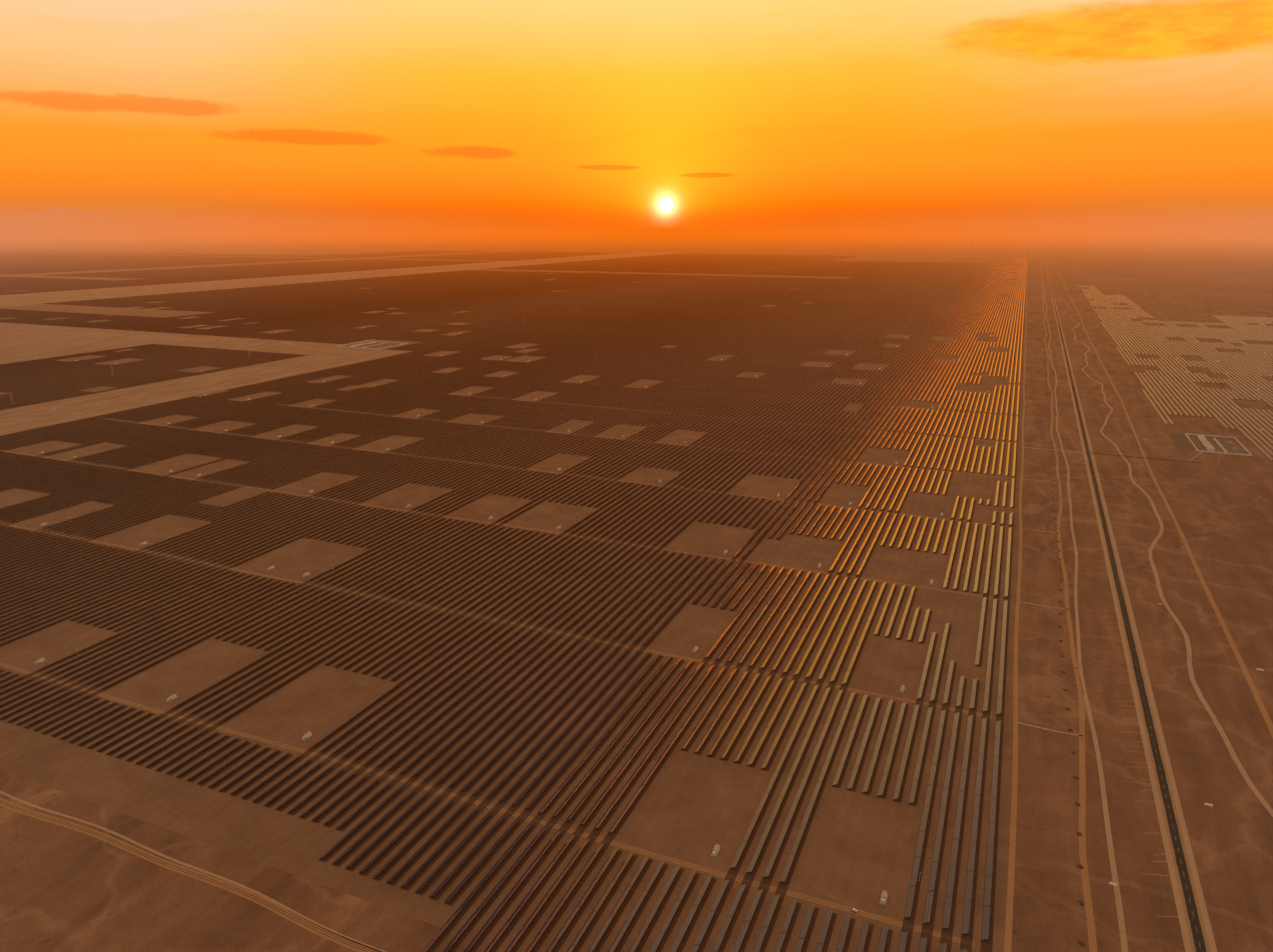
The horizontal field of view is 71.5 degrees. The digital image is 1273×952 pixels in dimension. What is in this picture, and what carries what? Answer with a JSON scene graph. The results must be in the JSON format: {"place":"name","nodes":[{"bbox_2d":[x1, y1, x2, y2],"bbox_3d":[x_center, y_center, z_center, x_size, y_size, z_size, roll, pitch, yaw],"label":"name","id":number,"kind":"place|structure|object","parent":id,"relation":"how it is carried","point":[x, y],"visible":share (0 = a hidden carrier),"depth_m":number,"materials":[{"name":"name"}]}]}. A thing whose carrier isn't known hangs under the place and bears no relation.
{"place":"outdoors","nodes":[
{"label":"outdoors","id":0,"kind":"place"},
{"bbox_2d":[0,206,392,233],"bbox_3d":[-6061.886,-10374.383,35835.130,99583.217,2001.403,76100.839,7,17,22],"label":"mountain","id":1,"kind":"structure","parent":0,"point":[55,220],"depth_m":57686.60,"materials":[{"name":"brown stone"}]},
{"bbox_2d":[0,252,686,435],"bbox_3d":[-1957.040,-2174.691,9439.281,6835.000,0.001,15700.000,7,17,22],"label":"bare ground","id":2,"kind":"structure","parent":0,"point":[23,342],"depth_m":3636.77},
{"bbox_2d":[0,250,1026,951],"bbox_3d":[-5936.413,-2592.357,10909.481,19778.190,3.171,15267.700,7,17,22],"label":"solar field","id":3,"kind":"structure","parent":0,"point":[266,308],"depth_m":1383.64,"materials":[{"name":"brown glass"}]},
{"bbox_2d":[0,249,1027,951],"bbox_3d":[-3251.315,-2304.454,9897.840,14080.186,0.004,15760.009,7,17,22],"label":"dirt road","id":4,"kind":"structure","parent":0,"point":[276,907],"depth_m":778.47,"materials":[{"name":"brown soil"}]},
{"bbox_2d":[0,227,1272,951],"bbox_3d":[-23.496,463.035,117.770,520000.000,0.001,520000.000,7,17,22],"label":"ground","id":5,"kind":"structure","parent":0,"point":[62,889],"depth_m":1043.12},
{"bbox_2d":[337,336,407,348],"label":"substation","id":6,"kind":"object","parent":5,"relation":"on","point":[373,344],"visible":1,"depth_m":3672.56,"materials":[{"name":"white paint"}]},
{"bbox_2d":[34,324,1005,904],"bbox_3d":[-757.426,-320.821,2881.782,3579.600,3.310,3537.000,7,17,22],"label":"inverter stations","id":7,"kind":"object","parent":5,"relation":"on","point":[716,848],"visible":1,"depth_m":1274.73,"materials":[{"name":"white paint"}]},
{"bbox_2d":[10,308,1236,470],"bbox_3d":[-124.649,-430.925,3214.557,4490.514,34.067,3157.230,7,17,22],"label":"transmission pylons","id":8,"kind":"object","parent":5,"relation":"on","point":[1219,457],"visible":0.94,"depth_m":1883.65,"materials":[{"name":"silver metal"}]},
{"bbox_2d":[1043,342,1084,945],"bbox_3d":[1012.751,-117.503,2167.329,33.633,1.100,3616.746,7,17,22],"label":"utility poles","id":9,"kind":"object","parent":5,"relation":"on","point":[1081,902],"visible":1,"depth_m":869.12,"materials":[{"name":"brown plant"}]},
{"bbox_2d":[1084,354,1267,853],"bbox_3d":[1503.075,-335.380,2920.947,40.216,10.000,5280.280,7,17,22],"label":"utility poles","id":10,"kind":"object","parent":5,"relation":"on","point":[1179,612],"visible":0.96,"depth_m":1120.46,"materials":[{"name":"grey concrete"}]},
{"bbox_2d":[1185,426,1251,455],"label":"substation","id":11,"kind":"object","parent":5,"relation":"on","point":[1212,443],"visible":0.94,"depth_m":2006.55,"materials":[{"name":"white paint"}]},
{"bbox_2d":[0,0,1272,227],"label":"sky","id":12,"kind":"structure","parent":0,"point":[196,113],"materials":[{"name":"orange"}]},
{"bbox_2d":[1023,245,1216,951],"bbox_3d":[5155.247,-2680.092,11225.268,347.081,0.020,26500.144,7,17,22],"label":"road","id":13,"kind":"structure","parent":0,"point":[1195,926],"depth_m":858.40,"materials":[{"name":"grey asphalt"}]},
{"bbox_2d":[1016,251,1272,951],"bbox_3d":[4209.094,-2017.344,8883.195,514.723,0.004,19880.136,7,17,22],"label":"dirt tracks","id":14,"kind":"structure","parent":0,"point":[1081,688],"depth_m":980.19,"materials":[{"name":"brown soil"}]},
{"bbox_2d":[1078,285,1272,460],"bbox_3d":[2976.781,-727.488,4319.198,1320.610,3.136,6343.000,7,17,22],"label":"solar field","id":15,"kind":"structure","parent":0,"point":[1257,334],"depth_m":3234.61,"materials":[{"name":"beige glass"}]},
{"bbox_2d":[1168,433,1194,449],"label":"pad","id":16,"kind":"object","parent":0,"point":[1180,441],"depth_m":2034.60,"materials":[{"name":"brown concrete"}]}
]}

